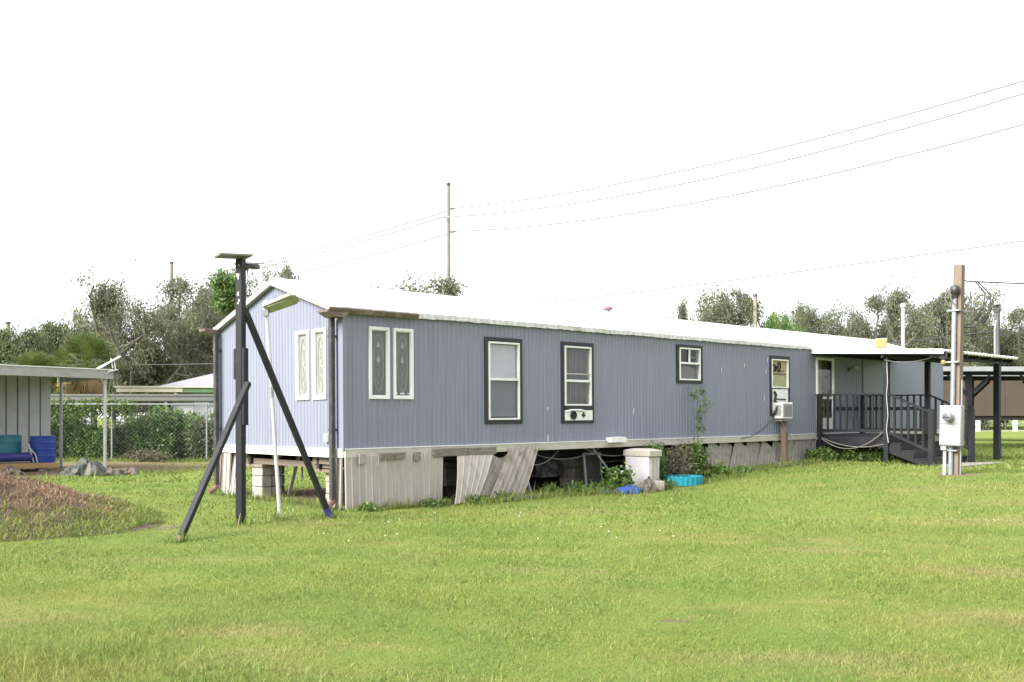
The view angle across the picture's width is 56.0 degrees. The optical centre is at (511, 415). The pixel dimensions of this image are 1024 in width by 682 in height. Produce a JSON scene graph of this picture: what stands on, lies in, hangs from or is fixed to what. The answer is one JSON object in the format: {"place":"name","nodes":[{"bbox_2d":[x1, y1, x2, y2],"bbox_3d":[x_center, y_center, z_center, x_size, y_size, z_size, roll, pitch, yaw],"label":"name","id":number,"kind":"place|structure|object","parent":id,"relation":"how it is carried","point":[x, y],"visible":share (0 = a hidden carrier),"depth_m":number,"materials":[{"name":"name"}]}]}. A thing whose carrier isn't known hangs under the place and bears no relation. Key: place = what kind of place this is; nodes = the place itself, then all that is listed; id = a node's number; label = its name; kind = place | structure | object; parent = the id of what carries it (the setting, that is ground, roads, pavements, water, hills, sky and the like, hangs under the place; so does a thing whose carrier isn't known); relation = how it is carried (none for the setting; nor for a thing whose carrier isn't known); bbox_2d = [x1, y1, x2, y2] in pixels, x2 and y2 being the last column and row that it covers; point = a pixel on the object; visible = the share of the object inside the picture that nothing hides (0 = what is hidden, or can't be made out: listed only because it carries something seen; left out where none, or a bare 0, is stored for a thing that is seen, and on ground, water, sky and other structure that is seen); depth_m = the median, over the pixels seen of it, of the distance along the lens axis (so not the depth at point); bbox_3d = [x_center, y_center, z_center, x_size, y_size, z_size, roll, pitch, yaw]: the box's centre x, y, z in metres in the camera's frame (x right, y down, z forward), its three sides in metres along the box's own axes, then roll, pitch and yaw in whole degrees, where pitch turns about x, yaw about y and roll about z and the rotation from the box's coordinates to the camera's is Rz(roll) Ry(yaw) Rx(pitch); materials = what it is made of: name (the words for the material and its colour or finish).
{"place":"outdoors","nodes":[
{"label":"outdoors","id":0,"kind":"place"},
{"bbox_2d":[0,472,161,541],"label":"dead grass","id":1,"kind":"structure","parent":0,"point":[51,488],"depth_m":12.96,"materials":[{"name":"brown plant"}]},
{"bbox_2d":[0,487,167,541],"bbox_3d":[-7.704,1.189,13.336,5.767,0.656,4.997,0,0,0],"label":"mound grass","id":2,"kind":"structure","parent":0,"point":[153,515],"depth_m":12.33,"materials":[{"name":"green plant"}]},
{"bbox_2d":[55,454,911,543],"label":"tall grass","id":3,"kind":"structure","parent":0,"point":[493,500],"depth_m":16.96,"materials":[{"name":"green plant"}]},
{"bbox_2d":[0,418,1023,681],"bbox_3d":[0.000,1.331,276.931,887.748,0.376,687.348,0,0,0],"label":"lawn","id":4,"kind":"structure","parent":0,"point":[628,668],"depth_m":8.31,"materials":[{"name":"green plant"}]},
{"bbox_2d":[0,465,26,476],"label":"rubble","id":5,"kind":"object","parent":4,"relation":"on","point":[10,470],"visible":0.95,"depth_m":23.79,"materials":[{"name":"stone"}]},
{"bbox_2d":[0,461,58,470],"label":"plank platform","id":6,"kind":"structure","parent":4,"relation":"on","point":[29,464],"depth_m":25.41,"materials":[{"name":"brown wood"}]},
{"bbox_2d":[0,435,21,461],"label":"plastic barrel","id":7,"kind":"object","parent":6,"relation":"on","point":[10,443],"visible":0.71,"depth_m":25.57,"materials":[{"name":"teal plastic"}]},
{"bbox_2d":[0,452,32,461],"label":"vinyl roll","id":8,"kind":"object","parent":6,"relation":"on","point":[21,456],"visible":1,"depth_m":25.34,"materials":[{"name":"blue plastic"}]},
{"bbox_2d":[30,436,55,462],"bbox_3d":[-12.675,0.899,26.011,0.646,0.710,0.646,0,0,0],"label":"plastic barrel","id":9,"kind":"object","parent":6,"relation":"on","point":[43,448],"visible":0.93,"depth_m":25.75,"materials":[{"name":"blue plastic"}]},
{"bbox_2d":[0,322,61,393],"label":"dense tree","id":10,"kind":"object","parent":4,"relation":"on","point":[10,349],"visible":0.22,"depth_m":51.38,"materials":[{"name":"green plant"}]},
{"bbox_2d":[0,349,78,393],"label":"fan palm","id":11,"kind":"object","parent":4,"relation":"on","point":[36,359],"visible":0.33,"depth_m":41.62,"materials":[{"name":"green plant"}]},
{"bbox_2d":[19,318,89,393],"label":"dense tree","id":12,"kind":"object","parent":4,"relation":"on","point":[50,329],"visible":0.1,"depth_m":57.07,"materials":[{"name":"green plant"}]},
{"bbox_2d":[0,364,113,466],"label":"open shed","id":13,"kind":"structure","parent":4,"relation":"on","point":[25,407],"depth_m":27.32,"materials":[{"name":"white metal"}]},
{"bbox_2d":[51,409,92,459],"bbox_3d":[-15.251,0.608,32.496,2.252,1.958,1.246,0,0,0],"label":"fence bush","id":14,"kind":"object","parent":4,"relation":"on","point":[70,425],"visible":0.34,"depth_m":32.28,"materials":[{"name":"green plant"}]},
{"bbox_2d":[50,344,98,393],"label":"dense tree","id":15,"kind":"object","parent":4,"relation":"on","point":[55,357],"visible":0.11,"depth_m":48.45,"materials":[{"name":"green plant"}]},
{"bbox_2d":[59,457,107,475],"bbox_3d":[-10.474,1.244,23.557,1.198,0.524,0.807,0,0,-17],"label":"covered heap","id":16,"kind":"object","parent":4,"relation":"on","point":[83,466],"visible":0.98,"depth_m":23.29,"materials":[{"name":"grey plastic"}]},
{"bbox_2d":[50,330,125,425],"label":"fan palm","id":17,"kind":"object","parent":4,"relation":"on","point":[86,343],"visible":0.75,"depth_m":43.50,"materials":[{"name":"green plant"}]},
{"bbox_2d":[55,422,121,459],"bbox_3d":[-14.299,0.887,32.204,2.636,1.430,1.125,0,0,0],"label":"fence bush","id":18,"kind":"object","parent":4,"relation":"on","point":[87,446],"visible":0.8,"depth_m":32.01,"materials":[{"name":"green plant"}]},
{"bbox_2d":[65,276,147,426],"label":"oak tree","id":19,"kind":"object","parent":4,"relation":"on","point":[122,325],"visible":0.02,"depth_m":61.89,"materials":[{"name":"green plant"}]},
{"bbox_2d":[101,414,149,458],"bbox_3d":[-12.985,0.761,32.763,1.930,1.682,1.262,0,0,0],"label":"fence bush","id":20,"kind":"object","parent":4,"relation":"on","point":[120,430],"visible":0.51,"depth_m":32.45,"materials":[{"name":"green plant"}]},
{"bbox_2d":[47,257,212,423],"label":"oak tree","id":21,"kind":"object","parent":4,"relation":"on","point":[103,315],"visible":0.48,"depth_m":54.58,"materials":[{"name":"green plant"}]},
{"bbox_2d":[51,394,213,424],"bbox_3d":[-13.599,0.368,39.183,14.120,2.435,3.430,0,0,-2],"label":"neighbor carport","id":22,"kind":"object","parent":4,"relation":"on","point":[181,398],"visible":0.13,"depth_m":37.50,"materials":[{"name":"white paint"}]},
{"bbox_2d":[119,448,177,461],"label":"dry weeds","id":23,"kind":"object","parent":4,"relation":"on","point":[144,456],"visible":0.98,"depth_m":31.38,"materials":[{"name":"brown plant"}]},
{"bbox_2d":[51,403,247,458],"bbox_3d":[-10.279,0.581,31.924,13.502,2.010,0.082,0,0,-5],"label":"chain link fence","id":24,"kind":"object","parent":4,"relation":"on","point":[206,434],"visible":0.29,"depth_m":31.73,"materials":[{"name":"metal"}]},
{"bbox_2d":[51,392,139,433],"bbox_3d":[-14.459,-0.123,31.695,4.325,1.446,0.976,0,0,-5],"label":"vine","id":25,"kind":"object","parent":24,"relation":"on","point":[124,408],"visible":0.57,"depth_m":31.67,"materials":[{"name":"green plant"}]},
{"bbox_2d":[115,345,189,416],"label":"dense tree","id":26,"kind":"object","parent":4,"relation":"on","point":[154,379],"visible":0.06,"depth_m":64.21,"materials":[{"name":"green plant"}]},
{"bbox_2d":[124,403,185,459],"bbox_3d":[-12.069,0.589,32.502,2.121,2.031,1.302,0,0,0],"label":"fence bush","id":27,"kind":"object","parent":4,"relation":"on","point":[159,428],"visible":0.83,"depth_m":32.23,"materials":[{"name":"green plant"}]},
{"bbox_2d":[114,374,212,419],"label":"neighbor house","id":28,"kind":"structure","parent":4,"relation":"on","point":[201,385],"depth_m":45.67,"materials":[{"name":"white metal"}]},
{"bbox_2d":[107,273,249,412],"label":"oak tree","id":29,"kind":"object","parent":4,"relation":"on","point":[184,285],"visible":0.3,"depth_m":58.90,"materials":[{"name":"green plant"}]},
{"bbox_2d":[205,266,235,316],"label":"vine clump","id":30,"kind":"object","parent":29,"relation":"attached to","point":[223,297],"visible":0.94,"depth_m":56.75,"materials":[{"name":"green plant"}]},
{"bbox_2d":[159,409,212,459],"bbox_3d":[-11.161,0.673,32.845,2.341,1.864,1.156,0,0,0],"label":"fence bush","id":31,"kind":"object","parent":4,"relation":"on","point":[184,422],"visible":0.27,"depth_m":32.69,"materials":[{"name":"green plant"}]},
{"bbox_2d":[175,416,213,459],"bbox_3d":[-10.410,0.781,32.558,2.173,1.621,1.294,0,0,0],"label":"fence bush","id":32,"kind":"object","parent":4,"relation":"on","point":[197,441],"visible":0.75,"depth_m":32.30,"materials":[{"name":"green plant"}]},
{"bbox_2d":[186,263,258,372],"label":"oak tree","id":33,"kind":"object","parent":4,"relation":"on","point":[210,289],"visible":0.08,"depth_m":65.06,"materials":[{"name":"green plant"}]},
{"bbox_2d":[176,253,333,541],"bbox_3d":[-3.582,-0.284,12.808,0.811,3.740,2.781,0,0,31],"label":"braced post","id":34,"kind":"object","parent":4,"relation":"on","point":[239,414],"visible":0.83,"depth_m":12.95,"materials":[{"name":"black paint"}]},
{"bbox_2d":[252,466,281,497],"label":"block pier","id":35,"kind":"structure","parent":4,"relation":"on","point":[264,478],"depth_m":17.45,"materials":[{"name":"concrete"}]},
{"bbox_2d":[259,255,301,286],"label":"oak tree","id":36,"kind":"object","parent":4,"relation":"on","point":[287,272],"visible":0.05,"depth_m":59.97,"materials":[{"name":"green plant"}]},
{"bbox_2d":[262,293,299,519],"bbox_3d":[-3.257,-0.065,13.546,0.513,3.306,0.227,0,0,7],"label":"lamp pole","id":37,"kind":"object","parent":4,"relation":"on","point":[281,302],"visible":0.96,"depth_m":13.53,"materials":[{"name":"white metal"}]},
{"bbox_2d":[325,473,344,505],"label":"block pier","id":38,"kind":"structure","parent":4,"relation":"on","point":[327,488],"depth_m":15.89,"materials":[{"name":"concrete"}]},
{"bbox_2d":[370,270,472,297],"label":"oak tree","id":39,"kind":"object","parent":4,"relation":"on","point":[451,288],"visible":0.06,"depth_m":57.82,"materials":[{"name":"green plant"}]},
{"bbox_2d":[443,462,456,485],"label":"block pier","id":40,"kind":"structure","parent":4,"relation":"on","point":[449,473],"depth_m":20.30,"materials":[{"name":"concrete"}]},
{"bbox_2d":[446,182,455,285],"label":"power pole","id":41,"kind":"object","parent":4,"relation":"on","point":[448,230],"visible":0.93,"depth_m":59.90,"materials":[{"name":"wood"}]},
{"bbox_2d":[187,217,440,281],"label":"overhead wire","id":42,"kind":"object","parent":41,"relation":"attached to","point":[345,246],"visible":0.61,"depth_m":67.36,"materials":[{"name":"grey"}]},
{"bbox_2d":[182,209,452,277],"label":"overhead wire","id":43,"kind":"object","parent":41,"relation":"attached to","point":[340,242],"visible":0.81,"depth_m":68.75,"materials":[{"name":"grey"}]},
{"bbox_2d":[188,232,453,292],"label":"overhead wire","id":44,"kind":"object","parent":41,"relation":"attached to","point":[364,256],"visible":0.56,"depth_m":66.90,"materials":[{"name":"grey"}]},
{"bbox_2d":[441,92,1023,217],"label":"overhead wire","id":45,"kind":"object","parent":41,"relation":"attached to","point":[963,111],"visible":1,"depth_m":42.49,"materials":[{"name":"grey"}]},
{"bbox_2d":[455,79,1023,208],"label":"overhead wire","id":46,"kind":"object","parent":41,"relation":"attached to","point":[969,96],"visible":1,"depth_m":42.99,"materials":[{"name":"grey metal"}]},
{"bbox_2d":[455,123,1023,231],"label":"overhead wire","id":47,"kind":"object","parent":41,"relation":"attached to","point":[978,136],"visible":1,"depth_m":43.21,"materials":[{"name":"grey"}]},
{"bbox_2d":[531,240,1023,303],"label":"overhead wire","id":48,"kind":"object","parent":41,"relation":"attached to","point":[796,271],"visible":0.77,"depth_m":41.37,"materials":[{"name":"grey"}]},
{"bbox_2d":[455,454,492,503],"bbox_3d":[-0.661,1.049,16.702,0.287,0.885,1.148,0,0,43],"label":"loose skirting panel","id":49,"kind":"object","parent":4,"relation":"on","point":[472,471],"visible":0.93,"depth_m":16.60,"materials":[{"name":"grey metal"}]},
{"bbox_2d":[480,454,506,495],"bbox_3d":[-0.370,1.011,16.949,0.220,0.777,1.210,0,0,34],"label":"loose skirting panel","id":50,"kind":"object","parent":4,"relation":"on","point":[495,468],"visible":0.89,"depth_m":17.03,"materials":[{"name":"grey metal"}]},
{"bbox_2d":[490,446,525,498],"bbox_3d":[-0.058,1.011,17.177,0.192,0.919,1.167,0,0,26],"label":"loose skirting panel","id":51,"kind":"object","parent":4,"relation":"on","point":[506,477],"visible":0.89,"depth_m":17.17,"materials":[{"name":"grey metal"}]},
{"bbox_2d":[508,444,538,494],"bbox_3d":[0.197,0.991,17.422,0.211,0.938,1.186,0,0,27],"label":"loose skirting panel","id":52,"kind":"object","parent":4,"relation":"on","point":[522,475],"visible":0.85,"depth_m":17.43,"materials":[{"name":"grey metal"}]},
{"bbox_2d":[530,452,563,476],"bbox_3d":[0.540,0.905,19.394,1.212,0.602,0.923,0,0,-43],"label":"covered bundle","id":53,"kind":"object","parent":4,"relation":"on","point":[552,468],"visible":0.44,"depth_m":19.16,"materials":[{"name":"black plastic"}]},
{"bbox_2d":[199,277,942,510],"bbox_3d":[3.867,-0.508,23.972,22.330,4.230,4.648,0,0,-43],"label":"mobile home","id":54,"kind":"object","parent":4,"relation":"on","point":[396,394],"visible":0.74,"depth_m":17.84,"materials":[{"name":"blue metal"}]},
{"bbox_2d":[295,330,309,399],"bbox_3d":[-3.469,-0.835,15.978,0.056,1.145,0.430,0,0,-43],"label":"window","id":55,"kind":"structure","parent":54,"relation":"in","point":[302,338],"depth_m":16.02,"materials":[{"name":"white paint"}]},
{"bbox_2d":[312,328,326,399],"bbox_3d":[-3.108,-0.839,15.591,0.056,1.145,0.410,0,0,-43],"label":"window","id":56,"kind":"structure","parent":54,"relation":"in","point":[319,336],"depth_m":15.63,"materials":[{"name":"white paint"}]},
{"bbox_2d":[368,326,389,398],"bbox_3d":[-2.150,-0.855,15.550,0.400,1.165,0.056,0,0,-43],"label":"window","id":57,"kind":"structure","parent":54,"relation":"in","point":[378,337],"depth_m":15.57,"materials":[{"name":"white paint"}]},
{"bbox_2d":[392,328,413,398],"bbox_3d":[-1.799,-0.855,15.874,0.405,1.165,0.056,0,0,-43],"label":"window","id":58,"kind":"structure","parent":54,"relation":"in","point":[403,339],"depth_m":15.90,"materials":[{"name":"white paint"}]},
{"bbox_2d":[484,337,522,423],"bbox_3d":[-0.206,-0.634,17.447,0.920,1.550,0.215,0,0,-43],"label":"window","id":59,"kind":"structure","parent":54,"relation":"in","point":[503,379],"depth_m":17.44,"materials":[{"name":"white paint"}]},
{"bbox_2d":[561,341,593,422],"bbox_3d":[1.251,-0.643,18.732,0.917,1.574,0.212,0,0,-43],"label":"window","id":60,"kind":"structure","parent":54,"relation":"in","point":[577,387],"depth_m":18.76,"materials":[{"name":"white paint"}]},
{"bbox_2d":[676,344,702,383],"bbox_3d":[3.799,-1.133,21.253,0.920,0.840,0.355,0,0,-43],"label":"window","id":61,"kind":"structure","parent":54,"relation":"in","point":[684,373],"depth_m":21.25,"materials":[{"name":"white paint"}]},
{"bbox_2d":[769,355,789,415],"bbox_3d":[6.527,-0.730,23.668,0.900,1.520,0.358,0,0,-43],"label":"window","id":62,"kind":"structure","parent":54,"relation":"in","point":[779,368],"depth_m":23.61,"materials":[{"name":"white paint"}]},
{"bbox_2d":[816,357,834,428],"bbox_3d":[8.136,-0.550,25.127,0.880,1.920,0.188,0,0,-43],"label":"door","id":63,"kind":"structure","parent":54,"relation":"in","point":[822,364],"depth_m":25.27,"materials":[{"name":"white paint"}]},
{"bbox_2d":[560,457,584,486],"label":"block pier","id":64,"kind":"structure","parent":4,"relation":"on","point":[574,470],"depth_m":19.85,"materials":[{"name":"concrete"}]},
{"bbox_2d":[560,480,589,492],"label":"weed","id":65,"kind":"object","parent":4,"relation":"on","point":[578,487],"visible":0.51,"depth_m":17.96,"materials":[{"name":"green plant"}]},
{"bbox_2d":[582,452,602,488],"bbox_3d":[1.640,1.109,19.468,0.024,0.740,0.620,-8,-5,39],"label":"screen frame","id":66,"kind":"object","parent":4,"relation":"on","point":[592,465],"visible":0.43,"depth_m":19.46,"materials":[{"name":"metal"}]},
{"bbox_2d":[581,479,616,491],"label":"weed","id":67,"kind":"object","parent":4,"relation":"on","point":[592,483],"visible":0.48,"depth_m":18.38,"materials":[{"name":"green plant"}]},
{"bbox_2d":[599,461,637,490],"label":"weed","id":68,"kind":"object","parent":4,"relation":"on","point":[616,476],"visible":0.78,"depth_m":18.65,"materials":[{"name":"green plant"}]},
{"bbox_2d":[613,484,642,494],"bbox_3d":[2.295,1.399,18.481,0.972,0.175,0.516,0,0,-43],"label":"crumpled tarp","id":69,"kind":"object","parent":4,"relation":"on","point":[628,489],"visible":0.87,"depth_m":18.24,"materials":[{"name":"blue plastic"}]},
{"bbox_2d":[623,448,661,485],"bbox_3d":[2.628,1.054,19.393,0.390,0.800,0.690,0,0,-43],"label":"storage bin","id":70,"kind":"object","parent":4,"relation":"on","point":[645,461],"visible":0.74,"depth_m":19.21,"materials":[{"name":"plastic"}]},
{"bbox_2d":[638,476,656,492],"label":"debris clump","id":71,"kind":"object","parent":4,"relation":"on","point":[647,482],"visible":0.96,"depth_m":18.51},
{"bbox_2d":[643,440,674,480],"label":"grassy bush","id":72,"kind":"object","parent":4,"relation":"on","point":[661,462],"visible":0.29,"depth_m":19.82,"materials":[{"name":"green plant"}]},
{"bbox_2d":[646,439,700,478],"bbox_3d":[3.380,0.987,20.309,1.194,1.000,1.289,0,0,14],"label":"dry brush","id":73,"kind":"object","parent":4,"relation":"on","point":[678,465],"visible":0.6,"depth_m":20.16,"materials":[{"name":"brown plant"}]},
{"bbox_2d":[663,474,702,485],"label":"paddling pool","id":74,"kind":"structure","parent":4,"relation":"on","point":[692,480],"depth_m":19.35,"materials":[{"name":"teal plastic"}]},
{"bbox_2d":[665,279,702,319],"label":"oak tree","id":75,"kind":"object","parent":4,"relation":"on","point":[681,311],"visible":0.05,"depth_m":76.67,"materials":[{"name":"green plant"}]},
{"bbox_2d":[683,386,713,443],"bbox_3d":[4.101,0.309,20.939,0.850,2.052,0.406,0,0,-43],"label":"sapling","id":76,"kind":"object","parent":4,"relation":"on","point":[698,409],"visible":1,"depth_m":21.01,"materials":[{"name":"green plant"}]},
{"bbox_2d":[682,436,717,477],"bbox_3d":[3.946,0.912,20.610,0.743,0.979,0.754,0,0,-16],"label":"green shrub","id":77,"kind":"object","parent":4,"relation":"on","point":[696,450],"visible":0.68,"depth_m":20.53,"materials":[{"name":"green plant"}]},
{"bbox_2d":[702,461,733,478],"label":"weed","id":78,"kind":"object","parent":4,"relation":"on","point":[716,469],"visible":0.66,"depth_m":20.61,"materials":[{"name":"green plant"}]},
{"bbox_2d":[680,282,766,327],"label":"oak tree","id":79,"kind":"object","parent":4,"relation":"on","point":[723,310],"visible":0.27,"depth_m":70.54,"materials":[{"name":"green plant"}]},
{"bbox_2d":[761,300,807,332],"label":"green tree","id":80,"kind":"object","parent":4,"relation":"on","point":[777,324],"visible":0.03,"depth_m":76.37,"materials":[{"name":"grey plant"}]},
{"bbox_2d":[774,420,796,463],"bbox_3d":[6.684,0.684,23.459,0.570,1.190,0.320,0,0,-43],"label":"timber prop","id":81,"kind":"object","parent":4,"relation":"on","point":[784,443],"visible":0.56,"depth_m":23.43,"materials":[{"name":"brown wood"}]},
{"bbox_2d":[774,402,791,418],"bbox_3d":[6.635,-0.134,23.494,0.474,0.400,0.241,0,0,-43],"label":"air conditioner","id":82,"kind":"object","parent":81,"relation":"on","point":[784,410],"visible":1,"depth_m":23.35,"materials":[{"name":"white paint"}]},
{"bbox_2d":[788,297,833,334],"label":"oak tree","id":83,"kind":"object","parent":4,"relation":"on","point":[807,319],"visible":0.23,"depth_m":83.74,"materials":[{"name":"green plant"}]},
{"bbox_2d":[802,445,839,461],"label":"weed","id":84,"kind":"object","parent":4,"relation":"on","point":[821,453],"visible":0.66,"depth_m":24.13,"materials":[{"name":"green plant"}]},
{"bbox_2d":[835,446,881,461],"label":"weed","id":85,"kind":"object","parent":4,"relation":"on","point":[857,454],"visible":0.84,"depth_m":24.29,"materials":[{"name":"green plant"}]},
{"bbox_2d":[817,291,907,347],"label":"oak tree","id":86,"kind":"object","parent":4,"relation":"on","point":[861,329],"visible":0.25,"depth_m":80.80,"materials":[{"name":"green plant"}]},
{"bbox_2d":[865,448,902,461],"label":"weed","id":87,"kind":"object","parent":4,"relation":"on","point":[877,456],"visible":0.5,"depth_m":23.95,"materials":[{"name":"green plant"}]},
{"bbox_2d":[900,303,905,347],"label":"vent pole","id":88,"kind":"object","parent":4,"relation":"on","point":[902,305],"visible":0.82,"depth_m":47.93,"materials":[{"name":"white plastic"}]},
{"bbox_2d":[810,349,1017,465],"bbox_3d":[10.442,-0.240,24.957,4.620,2.953,3.430,0,0,-43],"label":"porch","id":89,"kind":"object","parent":4,"relation":"on","point":[925,446],"visible":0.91,"depth_m":24.12,"materials":[{"name":"grey paint"}]},
{"bbox_2d":[862,338,886,348],"bbox_3d":[8.794,-1.715,23.597,0.220,0.337,0.849,0,0,-35],"label":"flood light","id":90,"kind":"object","parent":89,"relation":"on","point":[880,343],"visible":0.96,"depth_m":23.33,"materials":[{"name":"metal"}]},
{"bbox_2d":[863,261,992,430],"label":"oak tree","id":91,"kind":"object","parent":4,"relation":"on","point":[894,315],"visible":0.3,"depth_m":76.37,"materials":[{"name":"green plant"}]},
{"bbox_2d":[939,264,970,474],"bbox_3d":[8.966,-0.882,19.556,0.570,4.400,0.435,1,0,-43],"label":"meter post","id":92,"kind":"object","parent":4,"relation":"on","point":[951,431],"visible":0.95,"depth_m":19.57,"materials":[{"name":"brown wood"}]},
{"bbox_2d":[964,282,990,327],"bbox_3d":[9.507,-2.282,19.809,0.746,0.958,0.112,0,0,-10],"label":"drip loop","id":93,"kind":"object","parent":92,"relation":"attached to","point":[984,318],"visible":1,"depth_m":19.82,"materials":[{"name":"black"}]},
{"bbox_2d":[907,462,1003,466],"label":"patio slab","id":94,"kind":"structure","parent":4,"relation":"on","point":[967,464],"depth_m":23.57,"materials":[{"name":"concrete"}]},
{"bbox_2d":[993,304,1000,354],"bbox_3d":[12.828,-0.844,25.457,0.185,4.240,0.185,0,0,25],"label":"service mast","id":95,"kind":"object","parent":94,"relation":"on","point":[997,310],"visible":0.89,"depth_m":25.41,"materials":[{"name":"white metal"}]},
{"bbox_2d":[918,283,1012,366],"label":"oak tree","id":96,"kind":"object","parent":4,"relation":"on","point":[938,313],"visible":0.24,"depth_m":83.32,"materials":[{"name":"green plant"}]},
{"bbox_2d":[943,375,1023,419],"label":"storage trailer","id":97,"kind":"object","parent":4,"relation":"on","point":[1012,400],"visible":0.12,"depth_m":44.28,"materials":[{"name":"metal"}]},
{"bbox_2d":[943,366,1023,446],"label":"open carport","id":98,"kind":"object","parent":4,"relation":"on","point":[970,392],"visible":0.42,"depth_m":33.47,"materials":[{"name":"grey paint"}]},
{"bbox_2d":[984,304,1023,366],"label":"oak tree","id":99,"kind":"object","parent":4,"relation":"on","point":[1009,346],"visible":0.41,"depth_m":85.57,"materials":[{"name":"green plant"}]},
{"bbox_2d":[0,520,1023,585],"bbox_3d":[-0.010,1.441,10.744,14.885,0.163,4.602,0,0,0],"label":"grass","id":100,"kind":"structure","parent":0,"point":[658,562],"depth_m":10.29,"materials":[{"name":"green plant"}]},
{"bbox_2d":[0,0,1023,417],"label":"sky","id":101,"kind":"structure","parent":0,"point":[185,133],"materials":[{"name":"white"}]},
{"bbox_2d":[15,443,1023,483],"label":"grass","id":102,"kind":"structure","parent":0,"point":[838,461],"depth_m":23.20,"materials":[{"name":"green plant"}]},
{"bbox_2d":[46,466,1023,526],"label":"grass","id":103,"kind":"structure","parent":0,"point":[644,508],"depth_m":15.71,"materials":[{"name":"green plant"}]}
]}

